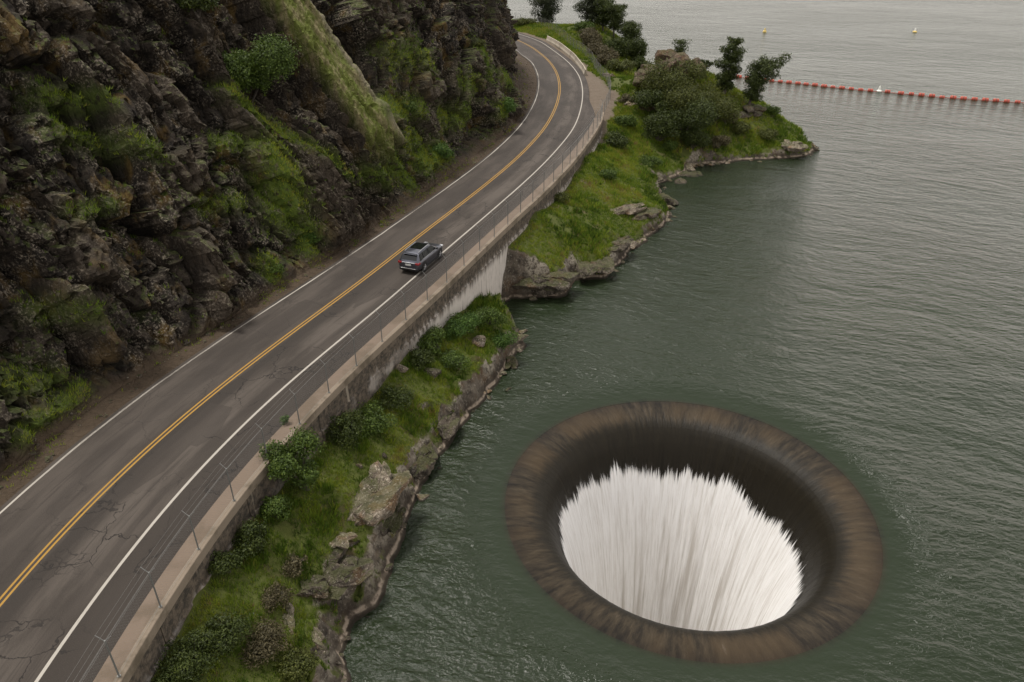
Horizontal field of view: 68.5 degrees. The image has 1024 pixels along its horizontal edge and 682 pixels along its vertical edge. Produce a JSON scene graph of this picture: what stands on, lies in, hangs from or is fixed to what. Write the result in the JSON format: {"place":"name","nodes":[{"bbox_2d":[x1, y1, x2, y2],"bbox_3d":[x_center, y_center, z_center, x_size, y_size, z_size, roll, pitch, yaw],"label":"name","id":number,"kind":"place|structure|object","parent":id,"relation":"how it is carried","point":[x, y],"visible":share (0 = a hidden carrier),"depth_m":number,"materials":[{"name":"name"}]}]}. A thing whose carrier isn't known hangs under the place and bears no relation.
{"place":"outdoors","nodes":[
{"label":"outdoors","id":0,"kind":"place"},
{"bbox_2d":[0,0,536,506],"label":"cliff","id":1,"kind":"structure","parent":0,"point":[332,86],"depth_m":53.28,"materials":[{"name":"stone"}]},
{"bbox_2d":[175,0,221,17],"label":"shrub","id":2,"kind":"object","parent":1,"relation":"on","point":[202,5],"visible":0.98,"depth_m":56.99,"materials":[{"name":"green plant"}]},
{"bbox_2d":[222,29,301,102],"bbox_3d":[-21.916,-22.565,62.445,9.469,6.726,7.427,19,35,30],"label":"shrub","id":3,"kind":"object","parent":1,"relation":"on","point":[256,67],"visible":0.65,"depth_m":60.85,"materials":[{"name":"green plant"}]},
{"bbox_2d":[0,0,527,487],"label":"cliff grass","id":4,"kind":"structure","parent":1,"relation":"on","point":[346,168],"depth_m":59.35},
{"bbox_2d":[0,63,533,493],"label":"rubble","id":5,"kind":"object","parent":1,"relation":"on","point":[48,459],"visible":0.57,"depth_m":52.01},
{"bbox_2d":[269,263,284,274],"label":"shrub","id":6,"kind":"object","parent":1,"relation":"on","point":[276,268],"visible":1,"depth_m":57.78,"materials":[{"name":"green plant"}]},
{"bbox_2d":[299,231,320,243],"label":"shrub","id":7,"kind":"object","parent":1,"relation":"on","point":[311,237],"visible":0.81,"depth_m":62.16,"materials":[{"name":"green plant"}]},
{"bbox_2d":[402,100,418,114],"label":"shrub","id":8,"kind":"object","parent":1,"relation":"on","point":[410,106],"visible":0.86,"depth_m":77.08,"materials":[{"name":"green plant"}]},
{"bbox_2d":[429,141,454,160],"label":"shrub","id":9,"kind":"object","parent":1,"relation":"on","point":[441,149],"visible":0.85,"depth_m":80.55,"materials":[{"name":"green plant"}]},
{"bbox_2d":[475,38,486,47],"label":"shrub","id":10,"kind":"object","parent":1,"relation":"on","point":[481,42],"visible":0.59,"depth_m":94.86,"materials":[{"name":"green plant"}]},
{"bbox_2d":[502,97,517,112],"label":"shrub","id":11,"kind":"object","parent":1,"relation":"on","point":[508,108],"visible":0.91,"depth_m":95.81,"materials":[{"name":"green plant"}]},
{"bbox_2d":[0,33,594,681],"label":"road","id":12,"kind":"structure","parent":0,"point":[90,517],"depth_m":42.87,"materials":[{"name":"asphalt"}]},
{"bbox_2d":[398,242,442,271],"bbox_3d":[-7.449,-7.221,61.943,2.200,1.806,4.875,11,32,18],"label":"car","id":13,"kind":"object","parent":12,"relation":"on","point":[416,256],"visible":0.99,"depth_m":60.51,"materials":[{"name":"grey paint"}]},
{"bbox_2d":[93,118,599,681],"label":"pavement","id":14,"kind":"structure","parent":0,"point":[165,578],"depth_m":38.97,"materials":[{"name":"concrete"}]},
{"bbox_2d":[279,415,289,424],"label":"weed","id":15,"kind":"object","parent":14,"relation":"on","point":[283,419],"visible":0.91,"depth_m":42.71,"materials":[{"name":"green plant"}]},
{"bbox_2d":[152,242,569,681],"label":"bank","id":16,"kind":"structure","parent":0,"point":[380,551],"depth_m":41.71,"materials":[{"name":"plant"}]},
{"bbox_2d":[150,656,208,681],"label":"shrub","id":17,"kind":"object","parent":16,"relation":"on","point":[173,675],"visible":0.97,"depth_m":30.84,"materials":[{"name":"green plant"}]},
{"bbox_2d":[154,626,219,681],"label":"shrub","id":18,"kind":"object","parent":16,"relation":"on","point":[203,641],"visible":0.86,"depth_m":31.81,"materials":[{"name":"green plant"}]},
{"bbox_2d":[206,549,243,576],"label":"shrub","id":19,"kind":"object","parent":16,"relation":"on","point":[220,564],"visible":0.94,"depth_m":35.44,"materials":[{"name":"green plant"}]},
{"bbox_2d":[204,610,254,662],"bbox_3d":[-12.618,12.948,33.230,2.624,1.627,2.412,-22,37,-32],"label":"shrub","id":20,"kind":"object","parent":16,"relation":"on","point":[230,632],"visible":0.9,"depth_m":33.00,"materials":[{"name":"green plant"}]},
{"bbox_2d":[231,517,270,559],"bbox_3d":[-13.038,9.887,37.316,2.042,1.940,2.363,-7,31,-12],"label":"shrub","id":21,"kind":"object","parent":16,"relation":"on","point":[251,529],"visible":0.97,"depth_m":37.11,"materials":[{"name":"green plant"}]},
{"bbox_2d":[233,614,290,669],"bbox_3d":[-11.342,13.731,34.103,2.556,1.381,2.583,-14,33,-22],"label":"shrub","id":22,"kind":"object","parent":16,"relation":"on","point":[264,642],"visible":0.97,"depth_m":33.92,"materials":[{"name":"brown plant"}]},
{"bbox_2d":[256,494,293,521],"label":"shrub","id":23,"kind":"object","parent":16,"relation":"on","point":[275,506],"visible":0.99,"depth_m":39.13,"materials":[{"name":"green plant"}]},
{"bbox_2d":[260,580,296,614],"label":"shrub","id":24,"kind":"object","parent":16,"relation":"on","point":[271,600],"visible":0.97,"depth_m":36.15,"materials":[{"name":"brown plant"}]},
{"bbox_2d":[282,602,294,633],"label":"boulder","id":25,"kind":"object","parent":16,"relation":"on","point":[290,622],"visible":0.91,"depth_m":36.05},
{"bbox_2d":[256,423,326,491],"bbox_3d":[-11.778,6.854,40.743,3.671,4.204,3.295,-21,36,-32],"label":"shrub","id":26,"kind":"object","parent":16,"relation":"on","point":[298,471],"visible":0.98,"depth_m":40.14,"materials":[{"name":"green plant"}]},
{"bbox_2d":[279,549,307,578],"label":"shrub","id":27,"kind":"object","parent":16,"relation":"on","point":[294,565],"visible":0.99,"depth_m":38.00,"materials":[{"name":"brown plant"}]},
{"bbox_2d":[271,645,320,681],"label":"shrub","id":28,"kind":"object","parent":16,"relation":"on","point":[298,668],"visible":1,"depth_m":33.84,"materials":[{"name":"green plant"}]},
{"bbox_2d":[297,575,328,598],"bbox_3d":[-10.297,12.576,38.252,1.941,0.829,1.576,-6,31,-10],"label":"boulder","id":29,"kind":"object","parent":16,"relation":"on","point":[318,584],"visible":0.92,"depth_m":37.94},
{"bbox_2d":[310,627,326,653],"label":"boulder","id":30,"kind":"object","parent":16,"relation":"on","point":[318,634],"visible":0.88,"depth_m":35.72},
{"bbox_2d":[328,531,356,548],"bbox_3d":[-9.523,10.812,40.758,1.802,0.642,1.467,10,32,17],"label":"boulder","id":31,"kind":"object","parent":16,"relation":"on","point":[340,540],"visible":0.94,"depth_m":40.49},
{"bbox_2d":[318,540,373,601],"bbox_3d":[-9.091,12.378,39.924,4.018,1.846,3.268,-26,39,-37],"label":"boulder","id":32,"kind":"object","parent":16,"relation":"on","point":[345,574],"visible":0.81,"depth_m":39.12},
{"bbox_2d":[324,408,367,451],"bbox_3d":[-10.227,5.331,45.940,2.755,2.290,2.840,14,33,22],"label":"shrub","id":33,"kind":"object","parent":16,"relation":"on","point":[346,425],"visible":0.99,"depth_m":45.56,"materials":[{"name":"green plant"}]},
{"bbox_2d":[354,399,398,441],"bbox_3d":[-9.163,5.238,47.784,3.352,1.961,3.909,21,36,32],"label":"shrub","id":34,"kind":"object","parent":16,"relation":"on","point":[375,422],"visible":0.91,"depth_m":47.78,"materials":[{"name":"green plant"}]},
{"bbox_2d":[346,470,411,526],"bbox_3d":[-7.986,8.928,43.785,3.273,1.564,5.201,12,32,20],"label":"boulder","id":35,"kind":"object","parent":16,"relation":"on","point":[373,507],"visible":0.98,"depth_m":42.78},
{"bbox_2d":[369,460,391,490],"bbox_3d":[-7.825,8.184,44.651,1.381,1.384,2.512,-9,31,-15],"label":"boulder","id":36,"kind":"object","parent":16,"relation":"on","point":[379,471],"visible":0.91,"depth_m":44.45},
{"bbox_2d":[380,503,406,535],"bbox_3d":[-6.934,10.507,44.067,1.443,0.987,2.663,0,30,0],"label":"boulder","id":37,"kind":"object","parent":16,"relation":"on","point":[394,522],"visible":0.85,"depth_m":43.52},
{"bbox_2d":[372,382,417,410],"bbox_3d":[-8.110,3.789,50.640,3.601,1.872,2.943,5,31,9],"label":"shrub","id":38,"kind":"object","parent":16,"relation":"on","point":[395,397],"visible":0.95,"depth_m":50.28,"materials":[{"name":"green plant"}]},
{"bbox_2d":[396,364,408,372],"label":"boulder","id":39,"kind":"object","parent":16,"relation":"on","point":[401,368],"visible":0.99,"depth_m":52.68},
{"bbox_2d":[408,484,415,494],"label":"shore stone","id":40,"kind":"object","parent":16,"relation":"on","point":[412,489],"visible":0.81,"depth_m":47.23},
{"bbox_2d":[408,345,436,371],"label":"shrub","id":41,"kind":"object","parent":16,"relation":"on","point":[421,359],"visible":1,"depth_m":53.78,"materials":[{"name":"green plant"}]},
{"bbox_2d":[408,441,437,478],"bbox_3d":[-5.938,7.943,49.652,2.006,1.316,3.724,9,31,15],"label":"boulder","id":42,"kind":"object","parent":16,"relation":"on","point":[422,466],"visible":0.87,"depth_m":49.01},
{"bbox_2d":[416,494,429,501],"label":"shore stone","id":43,"kind":"object","parent":16,"relation":"on","point":[422,497],"visible":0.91,"depth_m":47.48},
{"bbox_2d":[416,324,446,354],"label":"shrub","id":44,"kind":"object","parent":16,"relation":"on","point":[431,338],"visible":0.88,"depth_m":55.84,"materials":[{"name":"green plant"}]},
{"bbox_2d":[424,368,441,378],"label":"boulder","id":45,"kind":"object","parent":16,"relation":"on","point":[434,372],"visible":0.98,"depth_m":53.97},
{"bbox_2d":[437,411,460,440],"bbox_3d":[-4.420,6.015,52.722,1.346,1.494,3.052,7,31,12],"label":"boulder","id":46,"kind":"object","parent":16,"relation":"on","point":[448,426],"visible":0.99,"depth_m":52.16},
{"bbox_2d":[438,348,471,371],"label":"shrub","id":47,"kind":"object","parent":16,"relation":"on","point":[452,358],"visible":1,"depth_m":55.35,"materials":[{"name":"green plant"}]},
{"bbox_2d":[442,310,481,340],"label":"shrub","id":48,"kind":"object","parent":16,"relation":"on","point":[461,328],"visible":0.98,"depth_m":58.54,"materials":[{"name":"green plant"}]},
{"bbox_2d":[471,335,485,346],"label":"boulder","id":49,"kind":"object","parent":16,"relation":"on","point":[479,340],"visible":0.98,"depth_m":58.98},
{"bbox_2d":[471,306,509,326],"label":"shrub","id":50,"kind":"object","parent":16,"relation":"on","point":[486,314],"visible":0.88,"depth_m":60.55,"materials":[{"name":"green plant"}]},
{"bbox_2d":[492,330,519,351],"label":"shrub","id":51,"kind":"object","parent":16,"relation":"on","point":[505,339],"visible":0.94,"depth_m":60.35,"materials":[{"name":"green plant"}]},
{"bbox_2d":[504,355,517,368],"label":"boulder","id":52,"kind":"object","parent":16,"relation":"on","point":[511,361],"visible":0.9,"depth_m":61.03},
{"bbox_2d":[512,271,579,296],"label":"boulder","id":53,"kind":"object","parent":16,"relation":"on","point":[546,285],"visible":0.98,"depth_m":70.50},
{"bbox_2d":[343,0,1023,681],"bbox_3d":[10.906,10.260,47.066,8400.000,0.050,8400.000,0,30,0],"label":"water","id":54,"kind":"structure","parent":0,"point":[847,300],"depth_m":63.39,"materials":[{"name":"liquid"}]},
{"bbox_2d":[113,112,603,681],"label":"retaining wall","id":55,"kind":"structure","parent":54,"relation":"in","point":[459,290],"depth_m":47.59,"materials":[{"name":"concrete"}]},
{"bbox_2d":[67,99,604,681],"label":"chain link fence","id":56,"kind":"object","parent":55,"relation":"on","point":[381,335],"visible":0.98,"depth_m":41.12,"materials":[{"name":"metal"}]},
{"bbox_2d":[513,25,816,288],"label":"headland","id":57,"kind":"structure","parent":54,"relation":"in","point":[598,87],"depth_m":102.92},
{"bbox_2d":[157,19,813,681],"bbox_3d":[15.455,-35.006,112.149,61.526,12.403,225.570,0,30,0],"label":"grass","id":58,"kind":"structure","parent":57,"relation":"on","point":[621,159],"depth_m":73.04,"materials":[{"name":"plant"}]},
{"bbox_2d":[513,17,536,25],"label":"shrub","id":59,"kind":"object","parent":57,"relation":"on","point":[521,21],"visible":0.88,"depth_m":181.33,"materials":[{"name":"green plant"}]},
{"bbox_2d":[527,0,562,22],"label":"tree","id":60,"kind":"object","parent":57,"relation":"on","point":[547,11],"visible":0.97,"depth_m":183.03,"materials":[{"name":"green plant"}]},
{"bbox_2d":[513,13,610,111],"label":"chain link fence","id":61,"kind":"object","parent":57,"relation":"on","point":[609,86],"visible":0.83,"depth_m":141.02,"materials":[{"name":"metal"}]},
{"bbox_2d":[554,191,569,202],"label":"shrub","id":62,"kind":"object","parent":57,"relation":"on","point":[558,197],"visible":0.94,"depth_m":80.80,"materials":[{"name":"green plant"}]},
{"bbox_2d":[546,36,586,75],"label":"concrete barrier","id":63,"kind":"object","parent":57,"relation":"on","point":[568,52],"visible":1,"depth_m":147.82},
{"bbox_2d":[572,19,596,30],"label":"shrub","id":64,"kind":"object","parent":57,"relation":"on","point":[581,25],"visible":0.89,"depth_m":168.46,"materials":[{"name":"green plant"}]},
{"bbox_2d":[572,0,598,25],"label":"tree","id":65,"kind":"object","parent":57,"relation":"on","point":[588,7],"visible":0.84,"depth_m":170.87,"materials":[{"name":"green plant"}]},
{"bbox_2d":[577,27,603,45],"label":"shrub","id":66,"kind":"object","parent":57,"relation":"on","point":[590,36],"visible":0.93,"depth_m":161.29,"materials":[{"name":"green plant"}]},
{"bbox_2d":[574,257,614,278],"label":"boulder","id":67,"kind":"object","parent":57,"relation":"on","point":[602,266],"visible":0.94,"depth_m":74.34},
{"bbox_2d":[587,40,607,54],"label":"shrub","id":68,"kind":"object","parent":57,"relation":"on","point":[592,48],"visible":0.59,"depth_m":148.54,"materials":[{"name":"green plant"}]},
{"bbox_2d":[593,0,615,30],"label":"tree","id":69,"kind":"object","parent":57,"relation":"on","point":[601,19],"visible":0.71,"depth_m":168.83,"materials":[{"name":"green plant"}]},
{"bbox_2d":[594,43,619,64],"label":"shrub","id":70,"kind":"object","parent":57,"relation":"on","point":[604,56],"visible":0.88,"depth_m":140.98,"materials":[{"name":"brown plant"}]},
{"bbox_2d":[598,168,617,178],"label":"shrub","id":71,"kind":"object","parent":57,"relation":"on","point":[606,173],"visible":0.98,"depth_m":89.07,"materials":[{"name":"green plant"}]},
{"bbox_2d":[602,2,627,37],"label":"tree","id":72,"kind":"object","parent":57,"relation":"on","point":[616,15],"visible":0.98,"depth_m":166.47,"materials":[{"name":"green plant"}]},
{"bbox_2d":[603,131,629,149],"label":"shrub","id":73,"kind":"object","parent":57,"relation":"on","point":[618,139],"visible":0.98,"depth_m":100.35,"materials":[{"name":"green plant"}]},
{"bbox_2d":[601,35,633,56],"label":"shrub","id":74,"kind":"object","parent":57,"relation":"on","point":[621,45],"visible":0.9,"depth_m":161.38,"materials":[{"name":"green plant"}]},
{"bbox_2d":[603,235,633,253],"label":"boulder","id":75,"kind":"object","parent":57,"relation":"on","point":[622,243],"visible":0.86,"depth_m":78.30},
{"bbox_2d":[604,58,637,72],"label":"shrub","id":76,"kind":"object","parent":57,"relation":"on","point":[622,65],"visible":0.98,"depth_m":137.14,"materials":[{"name":"green plant"}]},
{"bbox_2d":[613,114,637,127],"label":"shrub","id":77,"kind":"object","parent":57,"relation":"on","point":[625,121],"visible":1,"depth_m":106.11,"materials":[{"name":"green plant"}]},
{"bbox_2d":[618,93,635,103],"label":"shrub","id":78,"kind":"object","parent":57,"relation":"on","point":[625,98],"visible":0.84,"depth_m":112.46,"materials":[{"name":"green plant"}]},
{"bbox_2d":[608,203,646,214],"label":"boulder","id":79,"kind":"object","parent":57,"relation":"on","point":[630,209],"visible":0.85,"depth_m":84.77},
{"bbox_2d":[614,20,642,39],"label":"tree","id":80,"kind":"object","parent":57,"relation":"on","point":[630,29],"visible":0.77,"depth_m":164.52,"materials":[{"name":"green plant"}]},
{"bbox_2d":[624,34,649,57],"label":"shrub","id":81,"kind":"object","parent":57,"relation":"on","point":[639,47],"visible":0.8,"depth_m":163.87,"materials":[{"name":"green plant"}]},
{"bbox_2d":[631,55,649,69],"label":"shrub","id":82,"kind":"object","parent":57,"relation":"on","point":[639,60],"visible":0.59,"depth_m":163.02,"materials":[{"name":"green plant"}]},
{"bbox_2d":[632,64,657,86],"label":"boulder","id":83,"kind":"object","parent":57,"relation":"on","point":[637,75],"visible":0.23,"depth_m":115.74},
{"bbox_2d":[631,207,661,220],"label":"boulder","id":84,"kind":"object","parent":57,"relation":"on","point":[649,213],"visible":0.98,"depth_m":85.22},
{"bbox_2d":[640,154,663,166],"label":"shrub","id":85,"kind":"object","parent":57,"relation":"on","point":[649,160],"visible":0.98,"depth_m":100.19,"materials":[{"name":"green plant"}]},
{"bbox_2d":[627,87,686,114],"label":"shrub","id":86,"kind":"object","parent":57,"relation":"on","point":[647,98],"visible":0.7,"depth_m":107.79,"materials":[{"name":"green plant"}]},
{"bbox_2d":[641,113,683,141],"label":"shrub","id":87,"kind":"object","parent":57,"relation":"on","point":[655,133],"visible":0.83,"depth_m":105.21,"materials":[{"name":"green plant"}]},
{"bbox_2d":[659,193,678,205],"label":"boulder","id":88,"kind":"object","parent":57,"relation":"on","point":[669,200],"visible":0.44,"depth_m":93.21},
{"bbox_2d":[659,139,679,151],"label":"shrub","id":89,"kind":"object","parent":57,"relation":"on","point":[670,145],"visible":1,"depth_m":105.73,"materials":[{"name":"green plant"}]},
{"bbox_2d":[655,49,690,79],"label":"boulder","id":90,"kind":"object","parent":57,"relation":"on","point":[673,55],"visible":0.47,"depth_m":111.00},
{"bbox_2d":[670,38,691,52],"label":"tree","id":91,"kind":"object","parent":90,"relation":"on","point":[679,47],"visible":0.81,"depth_m":112.15,"materials":[{"name":"green plant"}]},
{"bbox_2d":[632,54,716,111],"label":"shrub","id":92,"kind":"object","parent":57,"relation":"on","point":[680,90],"visible":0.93,"depth_m":108.15,"materials":[{"name":"green plant"}]},
{"bbox_2d":[644,92,721,134],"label":"shrub","id":93,"kind":"object","parent":57,"relation":"on","point":[692,115],"visible":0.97,"depth_m":104.48,"materials":[{"name":"green plant"}]},
{"bbox_2d":[678,171,702,176],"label":"boulder","id":94,"kind":"object","parent":57,"relation":"on","point":[691,173],"visible":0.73,"depth_m":103.92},
{"bbox_2d":[685,163,695,170],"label":"shore stone","id":95,"kind":"object","parent":57,"relation":"on","point":[689,167],"visible":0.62,"depth_m":105.82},
{"bbox_2d":[678,126,711,149],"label":"shrub","id":96,"kind":"object","parent":57,"relation":"on","point":[695,137],"visible":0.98,"depth_m":105.79,"materials":[{"name":"green plant"}]},
{"bbox_2d":[691,57,705,71],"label":"boulder","id":97,"kind":"object","parent":57,"relation":"on","point":[697,59],"visible":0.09,"depth_m":113.19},
{"bbox_2d":[700,59,713,67],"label":"shrub","id":98,"kind":"object","parent":57,"relation":"on","point":[707,62],"visible":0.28,"depth_m":115.84,"materials":[{"name":"green plant"}]},
{"bbox_2d":[709,134,731,148],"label":"shrub","id":99,"kind":"object","parent":57,"relation":"on","point":[720,140],"visible":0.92,"depth_m":108.22,"materials":[{"name":"brown plant"}]},
{"bbox_2d":[698,79,743,125],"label":"shrub","id":100,"kind":"object","parent":57,"relation":"on","point":[725,106],"visible":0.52,"depth_m":109.72,"materials":[{"name":"green plant"}]},
{"bbox_2d":[711,36,747,93],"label":"tree","id":101,"kind":"object","parent":57,"relation":"on","point":[734,56],"visible":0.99,"depth_m":111.72,"materials":[{"name":"green plant"}]},
{"bbox_2d":[721,109,737,124],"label":"shrub","id":102,"kind":"object","parent":57,"relation":"on","point":[734,118],"visible":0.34,"depth_m":111.14,"materials":[{"name":"green plant"}]},
{"bbox_2d":[730,121,751,134],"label":"shrub","id":103,"kind":"object","parent":57,"relation":"on","point":[741,127],"visible":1,"depth_m":110.68,"materials":[{"name":"green plant"}]},
{"bbox_2d":[737,103,766,117],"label":"boulder","id":104,"kind":"object","parent":57,"relation":"on","point":[757,110],"visible":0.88,"depth_m":113.12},
{"bbox_2d":[742,51,791,104],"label":"tree","id":105,"kind":"object","parent":57,"relation":"on","point":[756,80],"visible":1,"depth_m":111.78,"materials":[{"name":"green plant"}]},
{"bbox_2d":[757,128,779,140],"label":"shrub","id":106,"kind":"object","parent":57,"relation":"on","point":[769,133],"visible":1,"depth_m":110.69,"materials":[{"name":"green plant"}]},
{"bbox_2d":[763,105,781,115],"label":"shrub","id":107,"kind":"object","parent":57,"relation":"on","point":[773,110],"visible":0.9,"depth_m":114.83,"materials":[{"name":"green plant"}]},
{"bbox_2d":[780,139,808,151],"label":"boulder","id":108,"kind":"object","parent":57,"relation":"on","point":[795,146],"visible":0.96,"depth_m":110.12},
{"bbox_2d":[674,178,686,183],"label":"shore stone","id":109,"kind":"object","parent":54,"relation":"in","point":[680,181],"visible":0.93,"depth_m":100.92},
{"bbox_2d":[505,401,882,662],"bbox_3d":[10.907,27.398,57.054,25.161,39.606,25.160,0,30,0],"label":"spillway","id":110,"kind":"object","parent":54,"relation":"in","point":[694,532],"visible":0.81,"depth_m":52.77,"materials":[{"name":"brown concrete"}]},
{"bbox_2d":[741,77,1022,102],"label":"float cable","id":111,"kind":"object","parent":54,"relation":"on","point":[896,93],"visible":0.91,"depth_m":149.35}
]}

